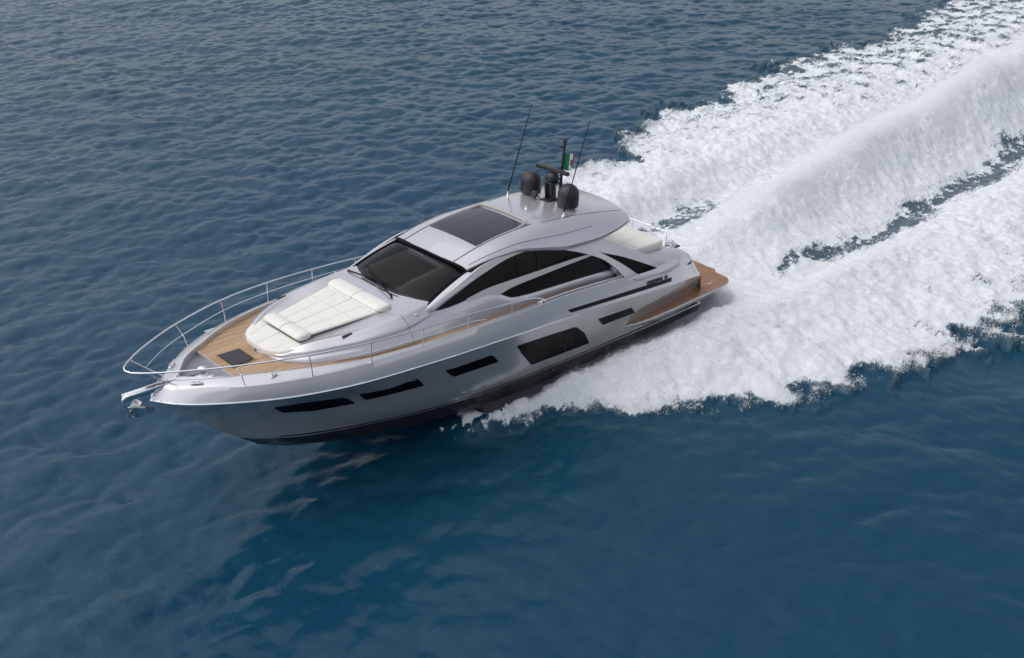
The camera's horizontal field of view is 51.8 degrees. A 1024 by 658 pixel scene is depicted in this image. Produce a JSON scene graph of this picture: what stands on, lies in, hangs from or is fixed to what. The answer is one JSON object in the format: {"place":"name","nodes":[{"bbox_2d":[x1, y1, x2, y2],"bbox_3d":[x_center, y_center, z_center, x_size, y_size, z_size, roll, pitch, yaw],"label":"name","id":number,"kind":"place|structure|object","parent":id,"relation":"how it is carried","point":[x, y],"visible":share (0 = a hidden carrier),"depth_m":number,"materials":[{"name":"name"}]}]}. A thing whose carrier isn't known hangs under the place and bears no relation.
{"place":"outdoors","nodes":[
{"label":"outdoors","id":0,"kind":"place"},
{"bbox_2d":[0,0,1023,657],"bbox_3d":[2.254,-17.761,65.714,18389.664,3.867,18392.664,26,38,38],"label":"sea","id":1,"kind":"structure","parent":0,"point":[164,164],"depth_m":35.25,"materials":[{"name":"liquid"}]},
{"bbox_2d":[121,105,728,445],"bbox_3d":[-1.315,-1.869,31.617,5.396,8.124,22.105,26,35,38],"label":"motor yacht","id":2,"kind":"object","parent":1,"relation":"on","point":[533,281],"visible":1,"depth_m":29.48,"materials":[{"name":"grey paint"}]},
{"bbox_2d":[275,398,354,412],"bbox_3d":[-5.016,1.976,27.021,2.116,0.604,0.372,-14,32,-23],"label":"hull window","id":3,"kind":"structure","parent":2,"relation":"in","point":[324,404],"depth_m":27.03,"materials":[{"name":"black glass"}]},
{"bbox_2d":[359,379,423,399],"bbox_3d":[-3.172,1.617,27.964,1.959,0.507,0.229,-17,34,-28],"label":"hull window","id":4,"kind":"structure","parent":2,"relation":"in","point":[413,384],"depth_m":27.98,"materials":[{"name":"black glass"}]},
{"bbox_2d":[446,355,497,375],"bbox_3d":[-1.103,1.032,29.460,1.969,0.553,0.124,-24,37,-35],"label":"hull window","id":5,"kind":"structure","parent":2,"relation":"in","point":[488,360],"depth_m":29.45,"materials":[{"name":"black glass"}]},
{"bbox_2d":[517,327,588,364],"bbox_3d":[1.286,0.467,31.862,0.207,1.160,3.440,26,35,38],"label":"hull window","id":6,"kind":"structure","parent":2,"relation":"in","point":[541,349],"depth_m":31.76,"materials":[{"name":"black glass"}]},
{"bbox_2d":[598,308,634,324],"bbox_3d":[3.343,-0.422,33.680,0.143,0.458,1.979,26,35,38],"label":"hull window","id":7,"kind":"structure","parent":2,"relation":"in","point":[618,315],"depth_m":33.65,"materials":[{"name":"black glass"}]},
{"bbox_2d":[601,252,655,273],"bbox_3d":[3.726,-2.176,33.490,2.457,1.198,0.384,-18,34,-29],"label":"quarter window","id":8,"kind":"structure","parent":2,"relation":"in","point":[638,267],"depth_m":33.57,"materials":[{"name":"black glass"}]},
{"bbox_2d":[504,118,1023,422],"bbox_3d":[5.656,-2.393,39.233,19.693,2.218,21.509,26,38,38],"label":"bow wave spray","id":9,"kind":"object","parent":1,"relation":"on","point":[792,290],"visible":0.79,"depth_m":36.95,"materials":[{"name":"white liquid"}]},
{"bbox_2d":[673,22,1023,274],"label":"rooster tail spray","id":10,"kind":"object","parent":1,"relation":"on","point":[795,177],"visible":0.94,"depth_m":47.13,"materials":[{"name":"white liquid"}]}
]}

